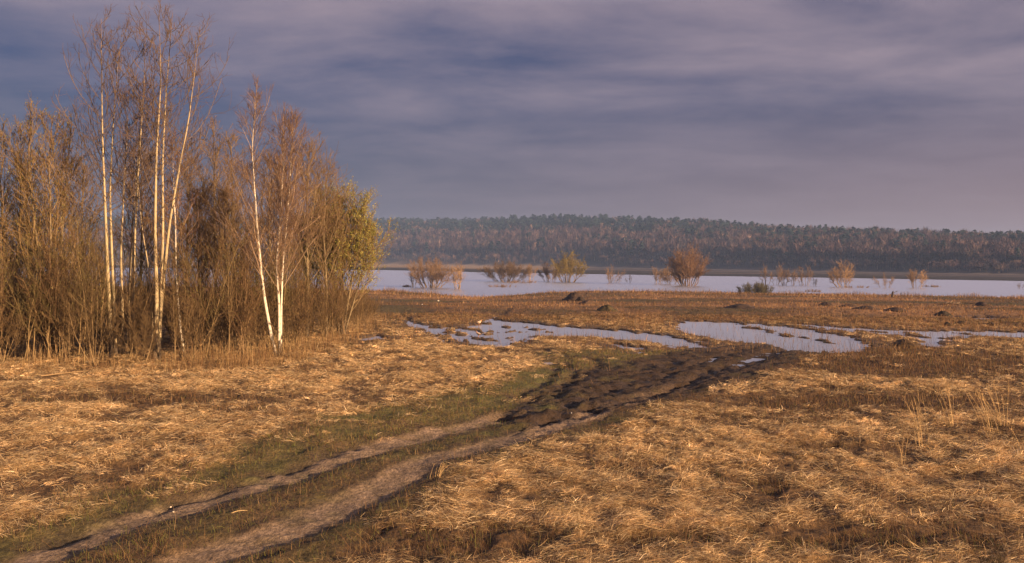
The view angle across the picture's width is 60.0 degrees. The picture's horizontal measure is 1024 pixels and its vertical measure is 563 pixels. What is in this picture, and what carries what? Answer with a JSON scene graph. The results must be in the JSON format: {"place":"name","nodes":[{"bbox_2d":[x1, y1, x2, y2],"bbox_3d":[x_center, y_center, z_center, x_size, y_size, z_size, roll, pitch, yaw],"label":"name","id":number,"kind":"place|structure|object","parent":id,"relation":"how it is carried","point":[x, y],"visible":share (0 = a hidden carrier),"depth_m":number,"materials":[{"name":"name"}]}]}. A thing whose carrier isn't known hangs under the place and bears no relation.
{"place":"outdoors","nodes":[
{"label":"outdoors","id":0,"kind":"place"},
{"bbox_2d":[0,228,1023,562],"bbox_3d":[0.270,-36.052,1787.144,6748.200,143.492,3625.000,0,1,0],"label":"ground","id":1,"kind":"structure","parent":0,"point":[638,382],"depth_m":19.05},
{"bbox_2d":[0,272,21,358],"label":"sapling","id":2,"kind":"object","parent":1,"relation":"on","point":[8,305],"visible":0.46,"depth_m":34.17,"materials":[{"name":"brown plant"}]},
{"bbox_2d":[0,241,26,354],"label":"sapling","id":3,"kind":"object","parent":1,"relation":"on","point":[14,260],"visible":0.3,"depth_m":36.41,"materials":[{"name":"brown plant"}]},
{"bbox_2d":[0,281,27,349],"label":"sapling","id":4,"kind":"object","parent":1,"relation":"on","point":[12,311],"visible":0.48,"depth_m":33.99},
{"bbox_2d":[0,230,27,349],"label":"sapling","id":5,"kind":"object","parent":1,"relation":"on","point":[14,281],"visible":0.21,"depth_m":37.20,"materials":[{"name":"brown plant"}]},
{"bbox_2d":[0,242,31,361],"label":"sapling","id":6,"kind":"object","parent":1,"relation":"on","point":[4,295],"visible":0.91,"depth_m":32.83,"materials":[{"name":"brown plant"}]},
{"bbox_2d":[0,289,37,363],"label":"sapling","id":7,"kind":"object","parent":1,"relation":"on","point":[16,331],"visible":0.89,"depth_m":32.96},
{"bbox_2d":[0,116,45,349],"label":"willow tree","id":8,"kind":"object","parent":1,"relation":"on","point":[4,202],"visible":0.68,"depth_m":37.15,"materials":[{"name":"brown plant"}]},
{"bbox_2d":[5,234,47,360],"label":"sapling","id":9,"kind":"object","parent":1,"relation":"on","point":[28,267],"visible":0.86,"depth_m":33.23,"materials":[{"name":"brown plant"}]},
{"bbox_2d":[0,233,66,360],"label":"sapling","id":10,"kind":"object","parent":1,"relation":"on","point":[5,273],"visible":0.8,"depth_m":33.17,"materials":[{"name":"brown plant"}]},
{"bbox_2d":[3,294,64,358],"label":"sapling","id":11,"kind":"object","parent":1,"relation":"on","point":[26,329],"visible":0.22,"depth_m":34.32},
{"bbox_2d":[8,229,74,360],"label":"sapling","id":12,"kind":"object","parent":1,"relation":"on","point":[36,304],"visible":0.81,"depth_m":33.30,"materials":[{"name":"brown plant"}]},
{"bbox_2d":[22,238,70,360],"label":"sapling","id":13,"kind":"object","parent":1,"relation":"on","point":[44,301],"visible":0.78,"depth_m":33.35,"materials":[{"name":"brown plant"}]},
{"bbox_2d":[0,146,95,337],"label":"bare tree","id":14,"kind":"object","parent":1,"relation":"on","point":[14,204],"visible":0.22,"depth_m":43.92,"materials":[{"name":"brown plant"}]},
{"bbox_2d":[0,91,103,352],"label":"willow tree","id":15,"kind":"object","parent":1,"relation":"on","point":[49,211],"visible":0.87,"depth_m":35.93,"materials":[{"name":"brown plant"}]},
{"bbox_2d":[19,224,85,354],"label":"sapling","id":16,"kind":"object","parent":1,"relation":"on","point":[42,283],"visible":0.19,"depth_m":35.00,"materials":[{"name":"brown plant"}]},
{"bbox_2d":[26,231,81,360],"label":"sapling","id":17,"kind":"object","parent":1,"relation":"on","point":[55,302],"visible":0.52,"depth_m":33.28,"materials":[{"name":"brown plant"}]},
{"bbox_2d":[24,221,94,358],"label":"sapling","id":18,"kind":"object","parent":1,"relation":"on","point":[51,324],"visible":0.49,"depth_m":33.82,"materials":[{"name":"brown plant"}]},
{"bbox_2d":[26,127,104,348],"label":"birch tree","id":19,"kind":"object","parent":1,"relation":"on","point":[63,143],"visible":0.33,"depth_m":38.09,"materials":[{"name":"brown plant"}]},
{"bbox_2d":[51,263,85,361],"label":"sapling","id":20,"kind":"object","parent":1,"relation":"on","point":[65,329],"visible":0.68,"depth_m":33.33,"materials":[{"name":"brown plant"}]},
{"bbox_2d":[40,228,101,362],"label":"sapling","id":21,"kind":"object","parent":1,"relation":"on","point":[64,297],"visible":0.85,"depth_m":33.29,"materials":[{"name":"brown plant"}]},
{"bbox_2d":[47,215,104,363],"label":"sapling","id":22,"kind":"object","parent":1,"relation":"on","point":[87,274],"visible":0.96,"depth_m":33.15,"materials":[{"name":"brown plant"}]},
{"bbox_2d":[54,205,101,348],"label":"sapling","id":23,"kind":"object","parent":1,"relation":"on","point":[83,246],"visible":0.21,"depth_m":37.75,"materials":[{"name":"brown plant"}]},
{"bbox_2d":[23,155,133,337],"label":"bare tree","id":24,"kind":"object","parent":1,"relation":"on","point":[90,214],"visible":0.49,"depth_m":43.02,"materials":[{"name":"brown plant"}]},
{"bbox_2d":[51,209,113,363],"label":"sapling","id":25,"kind":"object","parent":1,"relation":"on","point":[92,293],"visible":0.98,"depth_m":33.02,"materials":[{"name":"brown plant"}]},
{"bbox_2d":[56,247,110,355],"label":"sapling","id":26,"kind":"object","parent":1,"relation":"on","point":[73,336],"visible":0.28,"depth_m":34.96,"materials":[{"name":"brown plant"}]},
{"bbox_2d":[49,297,125,364],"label":"sapling","id":27,"kind":"object","parent":1,"relation":"on","point":[90,335],"visible":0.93,"depth_m":33.26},
{"bbox_2d":[69,244,106,349],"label":"sapling","id":28,"kind":"object","parent":1,"relation":"on","point":[86,290],"visible":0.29,"depth_m":35.69,"materials":[{"name":"brown plant"}]},
{"bbox_2d":[71,227,119,340],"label":"sapling","id":29,"kind":"object","parent":1,"relation":"on","point":[98,261],"visible":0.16,"depth_m":41.90,"materials":[{"name":"brown plant"}]},
{"bbox_2d":[19,3,183,357],"bbox_3d":[-15.620,-3.933,34.754,5.679,14.187,3.790,1,1,6],"label":"aspen tree","id":30,"kind":"object","parent":1,"relation":"on","point":[111,352],"visible":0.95,"depth_m":35.03,"materials":[{"name":"brown plant"}]},
{"bbox_2d":[31,17,171,354],"bbox_3d":[-15.890,-3.805,35.526,4.952,13.955,4.991,0,1,0],"label":"aspen tree","id":31,"kind":"object","parent":1,"relation":"on","point":[117,68],"visible":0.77,"depth_m":35.64,"materials":[{"name":"brown plant"}]},
{"bbox_2d":[81,239,132,353],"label":"sapling","id":32,"kind":"object","parent":1,"relation":"on","point":[111,286],"visible":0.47,"depth_m":36.06,"materials":[{"name":"brown plant"}]},
{"bbox_2d":[88,227,132,361],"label":"sapling","id":33,"kind":"object","parent":1,"relation":"on","point":[103,284],"visible":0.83,"depth_m":33.92,"materials":[{"name":"brown plant"}]},
{"bbox_2d":[81,302,143,351],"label":"sapling","id":34,"kind":"object","parent":1,"relation":"on","point":[119,317],"visible":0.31,"depth_m":37.30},
{"bbox_2d":[68,21,180,354],"bbox_3d":[-15.433,-3.641,35.515,4.643,13.527,4.345,0,1,0],"label":"aspen tree","id":35,"kind":"object","parent":1,"relation":"on","point":[135,227],"visible":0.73,"depth_m":35.79,"materials":[{"name":"brown plant"}]},
{"bbox_2d":[81,81,181,354],"bbox_3d":[-15.803,-2.596,35.954,4.307,11.354,3.531,1,2,34],"label":"aspen tree","id":36,"kind":"object","parent":1,"relation":"on","point":[122,223],"visible":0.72,"depth_m":35.91,"materials":[{"name":"brown plant"}]},
{"bbox_2d":[110,239,152,304],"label":"sapling","id":37,"kind":"object","parent":1,"relation":"on","point":[131,274],"visible":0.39,"depth_m":39.92,"materials":[{"name":"brown plant"}]},
{"bbox_2d":[108,308,163,363],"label":"sapling","id":38,"kind":"object","parent":1,"relation":"on","point":[147,326],"visible":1,"depth_m":32.89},
{"bbox_2d":[94,142,178,349],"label":"aspen tree","id":39,"kind":"object","parent":1,"relation":"on","point":[141,207],"visible":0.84,"depth_m":35.64,"materials":[{"name":"brown plant"}]},
{"bbox_2d":[119,229,154,331],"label":"sapling","id":40,"kind":"object","parent":1,"relation":"on","point":[141,265],"visible":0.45,"depth_m":41.94,"materials":[{"name":"brown plant"}]},
{"bbox_2d":[111,266,167,360],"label":"sapling","id":41,"kind":"object","parent":1,"relation":"on","point":[129,306],"visible":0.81,"depth_m":34.37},
{"bbox_2d":[98,142,183,335],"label":"bare tree","id":42,"kind":"object","parent":1,"relation":"on","point":[139,229],"visible":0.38,"depth_m":44.08,"materials":[{"name":"brown plant"}]},
{"bbox_2d":[125,232,157,330],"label":"sapling","id":43,"kind":"object","parent":1,"relation":"on","point":[144,262],"visible":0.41,"depth_m":42.73,"materials":[{"name":"brown plant"}]},
{"bbox_2d":[125,262,159,349],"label":"sapling","id":44,"kind":"object","parent":1,"relation":"on","point":[141,298],"visible":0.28,"depth_m":37.30,"materials":[{"name":"brown plant"}]},
{"bbox_2d":[100,77,190,351],"bbox_3d":[-15.552,-2.754,37.280,2.469,11.797,4.181,1,1,12],"label":"aspen tree","id":45,"kind":"object","parent":1,"relation":"on","point":[133,219],"visible":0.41,"depth_m":36.80,"materials":[{"name":"brown plant"}]},
{"bbox_2d":[59,0,249,359],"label":"aspen tree","id":46,"kind":"object","parent":1,"relation":"on","point":[159,310],"visible":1,"depth_m":34.83,"materials":[{"name":"brown plant"}]},
{"bbox_2d":[148,242,198,364],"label":"sapling","id":47,"kind":"object","parent":1,"relation":"on","point":[176,313],"visible":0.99,"depth_m":33.01,"materials":[{"name":"brown plant"}]},
{"bbox_2d":[138,129,209,355],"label":"birch tree","id":48,"kind":"object","parent":1,"relation":"on","point":[176,204],"visible":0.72,"depth_m":36.22,"materials":[{"name":"brown plant"}]},
{"bbox_2d":[133,128,222,337],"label":"bare tree","id":49,"kind":"object","parent":1,"relation":"on","point":[191,149],"visible":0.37,"depth_m":44.01,"materials":[{"name":"brown plant"}]},
{"bbox_2d":[141,213,217,357],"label":"sapling","id":50,"kind":"object","parent":1,"relation":"on","point":[160,270],"visible":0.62,"depth_m":34.95,"materials":[{"name":"brown plant"}]},
{"bbox_2d":[166,254,208,354],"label":"sapling","id":51,"kind":"object","parent":1,"relation":"on","point":[189,298],"visible":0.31,"depth_m":36.40,"materials":[{"name":"brown plant"}]},
{"bbox_2d":[157,290,229,362],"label":"sapling","id":52,"kind":"object","parent":1,"relation":"on","point":[197,323],"visible":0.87,"depth_m":33.90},
{"bbox_2d":[163,285,223,344],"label":"sapling","id":53,"kind":"object","parent":1,"relation":"on","point":[183,309],"visible":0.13,"depth_m":40.22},
{"bbox_2d":[148,170,239,343],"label":"bare tree","id":54,"kind":"object","parent":1,"relation":"on","point":[196,204],"visible":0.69,"depth_m":40.04,"materials":[{"name":"brown plant"}]},
{"bbox_2d":[171,235,228,361],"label":"sapling","id":55,"kind":"object","parent":1,"relation":"on","point":[190,291],"visible":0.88,"depth_m":34.41,"materials":[{"name":"brown plant"}]},
{"bbox_2d":[180,292,235,346],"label":"sapling","id":56,"kind":"object","parent":1,"relation":"on","point":[208,321],"visible":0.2,"depth_m":38.45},
{"bbox_2d":[174,224,250,357],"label":"sapling","id":57,"kind":"object","parent":1,"relation":"on","point":[212,286],"visible":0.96,"depth_m":34.44,"materials":[{"name":"brown plant"}]},
{"bbox_2d":[168,176,274,344],"bbox_3d":[-12.852,-0.912,40.171,4.821,7.984,4.407,0,1,0],"label":"bare tree","id":58,"kind":"object","parent":1,"relation":"on","point":[228,206],"visible":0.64,"depth_m":39.95,"materials":[{"name":"brown plant"}]},
{"bbox_2d":[197,293,251,353],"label":"sapling","id":59,"kind":"object","parent":1,"relation":"on","point":[223,325],"visible":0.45,"depth_m":36.86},
{"bbox_2d":[200,197,256,353],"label":"sapling","id":60,"kind":"object","parent":1,"relation":"on","point":[230,301],"visible":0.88,"depth_m":34.94,"materials":[{"name":"brown plant"}]},
{"bbox_2d":[181,116,276,339],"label":"bare tree","id":61,"kind":"object","parent":1,"relation":"on","point":[214,166],"visible":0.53,"depth_m":43.06,"materials":[{"name":"brown plant"}]},
{"bbox_2d":[193,124,267,338],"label":"bare tree","id":62,"kind":"object","parent":1,"relation":"on","point":[230,148],"visible":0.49,"depth_m":43.98,"materials":[{"name":"brown plant"}]},
{"bbox_2d":[201,237,260,357],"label":"sapling","id":63,"kind":"object","parent":1,"relation":"on","point":[238,288],"visible":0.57,"depth_m":35.65,"materials":[{"name":"brown plant"}]},
{"bbox_2d":[205,215,258,346],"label":"sapling","id":64,"kind":"object","parent":1,"relation":"on","point":[229,272],"visible":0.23,"depth_m":38.66,"materials":[{"name":"brown plant"}]},
{"bbox_2d":[203,289,273,347],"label":"sapling","id":65,"kind":"object","parent":1,"relation":"on","point":[227,324],"visible":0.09,"depth_m":38.76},
{"bbox_2d":[218,226,267,340],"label":"sapling","id":66,"kind":"object","parent":1,"relation":"on","point":[242,261],"visible":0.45,"depth_m":36.90,"materials":[{"name":"brown plant"}]},
{"bbox_2d":[226,294,266,354],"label":"sapling","id":67,"kind":"object","parent":1,"relation":"on","point":[249,326],"visible":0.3,"depth_m":36.20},
{"bbox_2d":[227,215,272,351],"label":"sapling","id":68,"kind":"object","parent":1,"relation":"on","point":[248,247],"visible":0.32,"depth_m":37.09,"materials":[{"name":"brown plant"}]},
{"bbox_2d":[199,75,301,356],"bbox_3d":[-10.289,-2.692,36.172,4.136,11.832,4.058,0,2,-33],"label":"birch tree","id":69,"kind":"object","parent":1,"relation":"on","point":[254,192],"visible":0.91,"depth_m":36.31,"materials":[{"name":"brown plant"}]},
{"bbox_2d":[228,241,272,354],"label":"sapling","id":70,"kind":"object","parent":1,"relation":"on","point":[252,313],"visible":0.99,"depth_m":35.18,"materials":[{"name":"brown plant"}]},
{"bbox_2d":[227,292,282,347],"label":"sapling","id":71,"kind":"object","parent":1,"relation":"on","point":[263,319],"visible":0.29,"depth_m":38.52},
{"bbox_2d":[245,284,290,344],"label":"sapling","id":72,"kind":"object","parent":1,"relation":"on","point":[270,313],"visible":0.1,"depth_m":40.74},
{"bbox_2d":[239,149,302,337],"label":"bare tree","id":73,"kind":"object","parent":1,"relation":"on","point":[261,205],"visible":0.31,"depth_m":43.09,"materials":[{"name":"brown plant"}]},
{"bbox_2d":[253,289,314,346],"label":"sapling","id":74,"kind":"object","parent":1,"relation":"on","point":[286,317],"visible":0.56,"depth_m":38.38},
{"bbox_2d":[231,103,339,356],"bbox_3d":[-9.146,-2.124,37.106,4.530,10.639,5.751,0,1,0],"label":"birch tree","id":75,"kind":"object","parent":1,"relation":"on","point":[288,187],"visible":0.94,"depth_m":36.51,"materials":[{"name":"brown plant"}]},
{"bbox_2d":[253,280,317,349],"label":"sapling","id":76,"kind":"object","parent":1,"relation":"on","point":[276,315],"visible":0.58,"depth_m":38.42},
{"bbox_2d":[263,221,311,347],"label":"sapling","id":77,"kind":"object","parent":1,"relation":"on","point":[284,297],"visible":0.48,"depth_m":38.11,"materials":[{"name":"brown plant"}]},
{"bbox_2d":[265,231,309,338],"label":"sapling","id":78,"kind":"object","parent":1,"relation":"on","point":[293,275],"visible":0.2,"depth_m":42.39,"materials":[{"name":"brown plant"}]},
{"bbox_2d":[272,244,311,342],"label":"sapling","id":79,"kind":"object","parent":1,"relation":"on","point":[296,295],"visible":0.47,"depth_m":40.15,"materials":[{"name":"brown plant"}]},
{"bbox_2d":[268,309,316,349],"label":"sapling","id":80,"kind":"object","parent":1,"relation":"on","point":[287,337],"visible":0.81,"depth_m":38.20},
{"bbox_2d":[285,259,320,348],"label":"sapling","id":81,"kind":"object","parent":1,"relation":"on","point":[299,303],"visible":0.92,"depth_m":38.53,"materials":[{"name":"brown plant"}]},
{"bbox_2d":[275,190,337,330],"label":"willow tree","id":82,"kind":"object","parent":1,"relation":"on","point":[310,249],"visible":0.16,"depth_m":49.05,"materials":[{"name":"brown plant"}]},
{"bbox_2d":[255,130,377,336],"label":"bare tree","id":83,"kind":"object","parent":1,"relation":"on","point":[311,188],"visible":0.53,"depth_m":45.05,"materials":[{"name":"brown plant"}]},
{"bbox_2d":[307,261,338,338],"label":"sapling","id":84,"kind":"object","parent":1,"relation":"on","point":[309,265],"visible":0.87,"depth_m":43.41,"materials":[{"name":"brown plant"}]},
{"bbox_2d":[274,142,372,334],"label":"bare tree","id":85,"kind":"object","parent":1,"relation":"on","point":[329,241],"visible":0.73,"depth_m":45.90,"materials":[{"name":"brown plant"}]},
{"bbox_2d":[301,294,350,340],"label":"sapling","id":86,"kind":"object","parent":1,"relation":"on","point":[321,320],"visible":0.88,"depth_m":43.07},
{"bbox_2d":[317,257,341,336],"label":"sapling","id":87,"kind":"object","parent":1,"relation":"on","point":[328,293],"visible":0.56,"depth_m":45.73,"materials":[{"name":"brown plant"}]},
{"bbox_2d":[322,267,345,339],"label":"sapling","id":88,"kind":"object","parent":1,"relation":"on","point":[331,294],"visible":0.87,"depth_m":44.10,"materials":[{"name":"brown plant"}]},
{"bbox_2d":[316,295,360,335],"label":"sapling","id":89,"kind":"object","parent":1,"relation":"on","point":[338,314],"visible":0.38,"depth_m":46.71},
{"bbox_2d":[329,273,352,336],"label":"sapling","id":90,"kind":"object","parent":1,"relation":"on","point":[340,299],"visible":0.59,"depth_m":46.68,"materials":[{"name":"brown plant"}]},
{"bbox_2d":[297,174,397,335],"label":"willow tree","id":91,"kind":"object","parent":1,"relation":"on","point":[367,232],"visible":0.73,"depth_m":46.98,"materials":[{"name":"green plant"}]},
{"bbox_2d":[0,285,1023,562],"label":"dry grass","id":92,"kind":"structure","parent":1,"relation":"on","point":[498,467],"depth_m":20.68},
{"bbox_2d":[0,213,1023,272],"bbox_3d":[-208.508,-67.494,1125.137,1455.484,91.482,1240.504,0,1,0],"label":"forest","id":93,"kind":"object","parent":1,"relation":"on","point":[648,235],"visible":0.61,"depth_m":950.91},
{"bbox_2d":[0,287,1023,372],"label":"reeds","id":94,"kind":"object","parent":1,"relation":"on","point":[230,356],"visible":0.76,"depth_m":40.67,"materials":[{"name":"brown plant"}]},
{"bbox_2d":[360,317,1023,368],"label":"puddle water","id":95,"kind":"structure","parent":1,"relation":"on","point":[723,332],"depth_m":50.57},
{"bbox_2d":[735,281,774,292],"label":"islet bush","id":96,"kind":"object","parent":1,"relation":"on","point":[760,288],"visible":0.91,"depth_m":189.86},
{"bbox_2d":[891,339,919,347],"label":"earth mound","id":97,"kind":"object","parent":1,"relation":"on","point":[900,343],"visible":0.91,"depth_m":43.33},
{"bbox_2d":[903,385,928,448],"bbox_3d":[8.659,2.888,19.245,0.689,1.474,0.296,0,1,-13],"label":"grass tuft","id":98,"kind":"object","parent":1,"relation":"on","point":[919,408],"visible":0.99,"depth_m":19.23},
{"bbox_2d":[926,375,952,424],"bbox_3d":[10.478,2.937,21.694,0.455,1.281,0.739,2,2,44],"label":"grass tuft","id":99,"kind":"object","parent":1,"relation":"on","point":[944,403],"visible":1,"depth_m":21.75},
{"bbox_2d":[961,386,998,432],"bbox_3d":[11.112,3.000,21.088,0.762,1.137,0.404,0,1,0],"label":"grass tuft","id":100,"kind":"object","parent":1,"relation":"on","point":[980,396],"visible":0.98,"depth_m":21.08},
{"bbox_2d":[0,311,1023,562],"bbox_3d":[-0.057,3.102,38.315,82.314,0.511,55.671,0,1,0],"label":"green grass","id":101,"kind":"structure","parent":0,"point":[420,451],"depth_m":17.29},
{"bbox_2d":[0,0,1023,233],"label":"sky","id":102,"kind":"structure","parent":0,"point":[897,114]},
{"bbox_2d":[13,267,1023,297],"bbox_3d":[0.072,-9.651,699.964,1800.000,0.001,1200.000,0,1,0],"label":"flood water","id":103,"kind":"structure","parent":0,"point":[473,283],"depth_m":254.31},
{"bbox_2d":[405,256,460,287],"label":"shrub","id":104,"kind":"object","parent":103,"relation":"on","point":[434,275],"visible":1,"depth_m":211.51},
{"bbox_2d":[448,261,465,288],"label":"shrub","id":105,"kind":"object","parent":103,"relation":"in","point":[458,276],"visible":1,"depth_m":202.22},
{"bbox_2d":[476,259,534,281],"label":"shrub","id":106,"kind":"object","parent":103,"relation":"on","point":[509,271],"visible":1,"depth_m":277.80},
{"bbox_2d":[537,263,558,281],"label":"shrub","id":107,"kind":"object","parent":103,"relation":"in","point":[546,271],"visible":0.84,"depth_m":285.43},
{"bbox_2d":[549,250,589,281],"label":"shrub","id":108,"kind":"object","parent":103,"relation":"on","point":[567,266],"visible":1,"depth_m":277.79,"materials":[{"name":"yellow plant"}]},
{"bbox_2d":[664,241,711,285],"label":"shrub","id":109,"kind":"object","parent":103,"relation":"on","point":[689,270],"visible":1,"depth_m":247.44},
{"bbox_2d":[777,261,790,285],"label":"shrub","id":110,"kind":"object","parent":103,"relation":"in","point":[780,274],"visible":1,"depth_m":255.78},
{"bbox_2d":[827,261,855,286],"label":"shrub","id":111,"kind":"object","parent":103,"relation":"in","point":[846,277],"visible":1,"depth_m":244.94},
{"bbox_2d":[906,268,928,287],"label":"shrub","id":112,"kind":"object","parent":103,"relation":"in","point":[912,277],"visible":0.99,"depth_m":244.12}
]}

